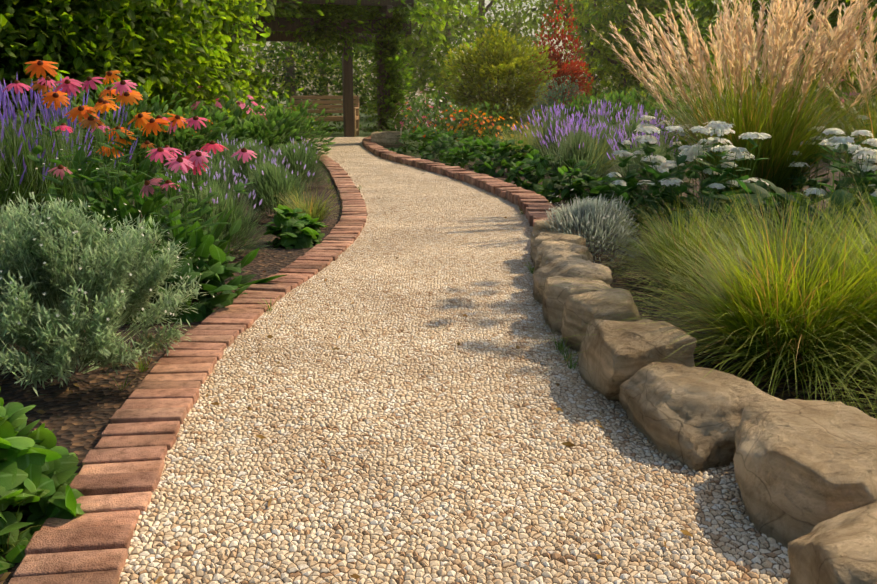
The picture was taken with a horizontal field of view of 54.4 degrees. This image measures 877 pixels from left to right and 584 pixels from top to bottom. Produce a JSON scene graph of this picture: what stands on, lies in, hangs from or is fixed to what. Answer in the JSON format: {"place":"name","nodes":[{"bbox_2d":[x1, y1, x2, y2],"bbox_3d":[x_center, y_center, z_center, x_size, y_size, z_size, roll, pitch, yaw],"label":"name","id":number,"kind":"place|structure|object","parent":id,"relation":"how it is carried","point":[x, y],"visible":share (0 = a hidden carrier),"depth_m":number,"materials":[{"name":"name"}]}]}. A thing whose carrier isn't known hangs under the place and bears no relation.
{"place":"outdoors","nodes":[
{"label":"outdoors","id":0,"kind":"place"},
{"bbox_2d":[238,41,375,114],"bbox_3d":[-6.176,-11.135,33.427,8.025,8.634,7.902,0,13,0],"label":"tree","id":1,"kind":"object","parent":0,"point":[291,69],"depth_m":33.54,"materials":[{"name":"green plant"}]},
{"bbox_2d":[214,0,413,136],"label":"pergola","id":2,"kind":"object","parent":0,"point":[347,70],"depth_m":16.05,"materials":[{"name":"brown wood"}]},
{"bbox_2d":[284,96,358,136],"bbox_3d":[-2.670,-4.063,19.673,1.625,0.918,0.678,1,13,3],"label":"garden bench","id":3,"kind":"object","parent":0,"point":[329,108],"depth_m":19.86,"materials":[{"name":"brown wood"}]},
{"bbox_2d":[240,4,426,115],"bbox_3d":[-4.903,-13.721,38.077,9.762,11.641,9.585,0,13,0],"label":"tree","id":4,"kind":"object","parent":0,"point":[314,73],"depth_m":38.74,"materials":[{"name":"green plant"}]},
{"bbox_2d":[0,99,876,583],"bbox_3d":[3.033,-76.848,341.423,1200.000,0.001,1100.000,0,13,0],"label":"ground","id":5,"kind":"structure","parent":0,"point":[76,421],"depth_m":2.82,"materials":[{"name":"soil"}]},
{"bbox_2d":[0,388,85,573],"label":"broadleaf plant","id":6,"kind":"object","parent":5,"relation":"on","point":[38,467],"visible":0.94,"depth_m":1.74,"materials":[{"name":"green plant"}]},
{"bbox_2d":[0,75,162,240],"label":"salvia spikes","id":7,"kind":"object","parent":5,"relation":"on","point":[25,171],"visible":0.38,"depth_m":4.69,"materials":[{"name":"purple plant"}]},
{"bbox_2d":[0,149,213,396],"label":"silver sage","id":8,"kind":"object","parent":5,"relation":"on","point":[51,268],"visible":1,"depth_m":2.53,"materials":[{"name":"green plant"}]},
{"bbox_2d":[3,60,285,305],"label":"coneflowers","id":9,"kind":"object","parent":5,"relation":"on","point":[90,183],"visible":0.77,"depth_m":4.00,"materials":[{"name":"green plant"}]},
{"bbox_2d":[0,0,314,170],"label":"hedge shrubs","id":10,"kind":"object","parent":5,"relation":"on","point":[62,36],"visible":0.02,"depth_m":10.30,"materials":[{"name":"green plant"}]},
{"bbox_2d":[8,143,367,583],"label":"brick edging","id":11,"kind":"object","parent":5,"relation":"on","point":[115,481],"visible":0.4,"depth_m":2.15,"materials":[{"name":"brick"}]},
{"bbox_2d":[50,79,335,190],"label":"perennials","id":12,"kind":"object","parent":5,"relation":"on","point":[278,122],"visible":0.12,"depth_m":9.02,"materials":[{"name":"green plant"}]},
{"bbox_2d":[107,86,265,135],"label":"coneflowers","id":13,"kind":"object","parent":12,"relation":"attached to","point":[241,104],"visible":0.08,"depth_m":11.37,"materials":[{"name":"pink plant"}]},
{"bbox_2d":[91,204,327,323],"bbox_3d":[-0.921,-0.206,4.291,0.711,0.370,2.202,3,13,14],"label":"hosta","id":14,"kind":"object","parent":5,"relation":"on","point":[305,233],"visible":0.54,"depth_m":3.57,"materials":[{"name":"green plant"}]},
{"bbox_2d":[160,134,333,257],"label":"lavender mounds","id":15,"kind":"object","parent":5,"relation":"on","point":[268,175],"visible":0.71,"depth_m":6.02,"materials":[{"name":"green plant"}]},
{"bbox_2d":[265,181,360,227],"bbox_3d":[-0.879,-0.601,5.780,0.737,0.335,0.760,0,13,0],"label":"grass tuft","id":16,"kind":"object","parent":5,"relation":"on","point":[312,210],"visible":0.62,"depth_m":5.77,"materials":[{"name":"green plant"}]},
{"bbox_2d":[371,131,403,146],"bbox_3d":[-0.913,-2.716,15.494,0.602,0.416,0.481,0,13,0],"label":"rock","id":17,"kind":"object","parent":5,"relation":"on","point":[383,139],"depth_m":15.27,"materials":[{"name":"stone"}]},
{"bbox_2d":[330,0,491,126],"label":"tree","id":18,"kind":"object","parent":5,"relation":"on","point":[431,70],"depth_m":24.56,"materials":[{"name":"green plant"}]},
{"bbox_2d":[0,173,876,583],"bbox_3d":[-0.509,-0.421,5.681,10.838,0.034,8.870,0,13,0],"label":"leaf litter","id":19,"kind":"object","parent":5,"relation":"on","point":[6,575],"visible":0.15,"depth_m":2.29,"materials":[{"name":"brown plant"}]},
{"bbox_2d":[370,0,537,117],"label":"tree","id":20,"kind":"object","parent":5,"relation":"on","point":[468,14],"depth_m":35.12,"materials":[{"name":"green plant"}]},
{"bbox_2d":[379,88,534,148],"bbox_3d":[0.049,-3.109,15.329,3.529,1.083,2.140,10,16,36],"label":"flower bed","id":21,"kind":"object","parent":5,"relation":"on","point":[444,125],"depth_m":15.06,"materials":[{"name":"green plant"}]},
{"bbox_2d":[362,135,566,227],"bbox_3d":[-0.337,-1.819,11.814,1.151,0.177,14.835,-2,13,-7],"label":"brick edging","id":22,"kind":"object","parent":5,"relation":"on","point":[533,205],"visible":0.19,"depth_m":8.19,"materials":[{"name":"brick"}]},
{"bbox_2d":[402,0,576,115],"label":"tree","id":23,"kind":"object","parent":5,"relation":"on","point":[514,5],"depth_m":37.58,"materials":[{"name":"green plant"}]},
{"bbox_2d":[438,21,564,136],"bbox_3d":[1.339,-4.968,20.092,2.963,2.656,3.347,-11,17,-39],"label":"golden shrub","id":24,"kind":"object","parent":5,"relation":"on","point":[498,61],"depth_m":19.50,"materials":[{"name":"green plant"}]},
{"bbox_2d":[390,126,669,229],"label":"groundcover plants","id":25,"kind":"object","parent":5,"relation":"on","point":[553,188],"visible":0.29,"depth_m":8.59,"materials":[{"name":"green plant"}]},
{"bbox_2d":[521,75,588,139],"bbox_3d":[2.356,-3.737,17.410,1.464,1.350,1.256,0,13,0],"label":"grey shrub","id":26,"kind":"object","parent":5,"relation":"on","point":[550,102],"depth_m":17.29,"materials":[{"name":"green plant"}]},
{"bbox_2d":[528,0,593,129],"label":"red shrub","id":27,"kind":"object","parent":5,"relation":"on","point":[577,71],"depth_m":22.94,"materials":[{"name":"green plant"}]},
{"bbox_2d":[529,184,643,266],"bbox_3d":[0.793,-0.353,4.484,0.658,0.411,0.700,0,13,0],"label":"silver mound","id":28,"kind":"object","parent":5,"relation":"on","point":[577,216],"visible":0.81,"depth_m":4.44,"materials":[{"name":"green plant"}]},
{"bbox_2d":[508,0,690,119],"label":"tree","id":29,"kind":"object","parent":5,"relation":"on","point":[568,9],"depth_m":32.91,"materials":[{"name":"green plant"}]},
{"bbox_2d":[512,100,695,196],"bbox_3d":[1.748,-1.543,8.820,2.105,0.903,3.976,0,13,0],"label":"lavender drift","id":30,"kind":"object","parent":5,"relation":"on","point":[576,145],"visible":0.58,"depth_m":8.26,"materials":[{"name":"purple plant"}]},
{"bbox_2d":[549,0,692,124],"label":"tree","id":31,"kind":"object","parent":5,"relation":"on","point":[603,51],"depth_m":27.10,"materials":[{"name":"green plant"}]},
{"bbox_2d":[529,0,745,113],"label":"tree","id":32,"kind":"object","parent":5,"relation":"on","point":[619,37],"depth_m":36.83,"materials":[{"name":"green plant"}]},
{"bbox_2d":[568,0,748,125],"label":"tree","id":33,"kind":"object","parent":5,"relation":"on","point":[704,33],"depth_m":25.22,"materials":[{"name":"green plant"}]},
{"bbox_2d":[578,190,792,297],"bbox_3d":[1.201,-0.240,3.952,1.262,0.503,1.253,0,13,0],"label":"grass tuft","id":34,"kind":"object","parent":5,"relation":"on","point":[655,243],"visible":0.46,"depth_m":3.89,"materials":[{"name":"green plant"}]},
{"bbox_2d":[605,115,771,242],"bbox_3d":[1.635,-0.848,5.949,0.932,0.743,2.650,3,13,11],"label":"white yarrow","id":35,"kind":"object","parent":5,"relation":"on","point":[669,181],"visible":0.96,"depth_m":5.09,"materials":[{"name":"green plant"}]},
{"bbox_2d":[528,59,876,154],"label":"back border shrubs","id":36,"kind":"object","parent":5,"relation":"on","point":[625,101],"depth_m":14.38,"materials":[{"name":"green plant"}]},
{"bbox_2d":[809,64,863,106],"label":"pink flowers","id":37,"kind":"object","parent":36,"relation":"attached to","point":[846,93],"depth_m":13.82,"materials":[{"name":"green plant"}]},
{"bbox_2d":[529,177,876,417],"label":"fountain grass","id":38,"kind":"object","parent":5,"relation":"on","point":[754,295],"depth_m":2.64,"materials":[{"name":"green plant"}]},
{"bbox_2d":[591,0,876,218],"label":"feather reed grass","id":39,"kind":"object","parent":5,"relation":"on","point":[776,148],"depth_m":5.95,"materials":[{"name":"beige plant"}]},
{"bbox_2d":[628,178,876,274],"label":"phlox foliage","id":40,"kind":"object","parent":5,"relation":"on","point":[763,187],"visible":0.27,"depth_m":4.24,"materials":[{"name":"green plant"}]},
{"bbox_2d":[632,166,876,299],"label":"grass tuft","id":41,"kind":"object","parent":5,"relation":"on","point":[778,227],"visible":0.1,"depth_m":3.67,"materials":[{"name":"green plant"}]},
{"bbox_2d":[655,169,876,416],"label":"fountain grass","id":42,"kind":"object","parent":5,"relation":"on","point":[862,251],"depth_m":2.63,"materials":[{"name":"green plant"}]},
{"bbox_2d":[664,0,876,118],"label":"tree","id":43,"kind":"object","parent":5,"relation":"on","point":[712,6],"depth_m":19.31,"materials":[{"name":"green plant"}]},
{"bbox_2d":[702,0,848,103],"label":"tree","id":44,"kind":"object","parent":5,"relation":"on","point":[765,60],"depth_m":34.69,"materials":[{"name":"green plant"}]},
{"bbox_2d":[758,3,876,122],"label":"tree","id":45,"kind":"object","parent":5,"relation":"on","point":[823,55],"depth_m":24.43,"materials":[{"name":"green plant"}]},
{"bbox_2d":[768,0,876,211],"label":"feather reed grass","id":46,"kind":"object","parent":5,"relation":"on","point":[861,63],"depth_m":6.23,"materials":[{"name":"beige plant"}]},
{"bbox_2d":[772,295,876,416],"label":"fountain grass","id":47,"kind":"object","parent":5,"relation":"on","point":[850,376],"depth_m":2.20,"materials":[{"name":"green plant"}]},
{"bbox_2d":[782,0,876,122],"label":"tree","id":48,"kind":"object","parent":5,"relation":"on","point":[842,11],"depth_m":17.62,"materials":[{"name":"green plant"}]},
{"bbox_2d":[787,115,876,235],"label":"white yarrow","id":49,"kind":"object","parent":5,"relation":"on","point":[862,166],"visible":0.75,"depth_m":4.54,"materials":[{"name":"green plant"}]},
{"bbox_2d":[805,3,876,114],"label":"tree","id":50,"kind":"object","parent":5,"relation":"on","point":[856,87],"depth_m":21.03,"materials":[{"name":"green plant"}]},
{"bbox_2d":[827,0,876,80],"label":"tree","id":51,"kind":"object","parent":5,"relation":"on","point":[875,16],"depth_m":13.90,"materials":[{"name":"green plant"}]},
{"bbox_2d":[10,0,875,171],"label":"sky","id":52,"kind":"structure","parent":0,"point":[487,2],"materials":[{"name":"grey"}]},
{"bbox_2d":[118,137,790,583],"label":"gravel path","id":53,"kind":"structure","parent":0,"point":[418,477],"depth_m":2.10,"materials":[{"name":"beige gravel"}]},
{"bbox_2d":[0,177,578,552],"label":"edge weeds","id":54,"kind":"object","parent":53,"relation":"on","point":[560,346],"visible":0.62,"depth_m":2.77,"materials":[{"name":"green plant"}]},
{"bbox_2d":[489,116,627,177],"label":"meadow grass","id":55,"kind":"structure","parent":0,"point":[526,139],"depth_m":11.63,"materials":[{"name":"green plant"}]}
]}

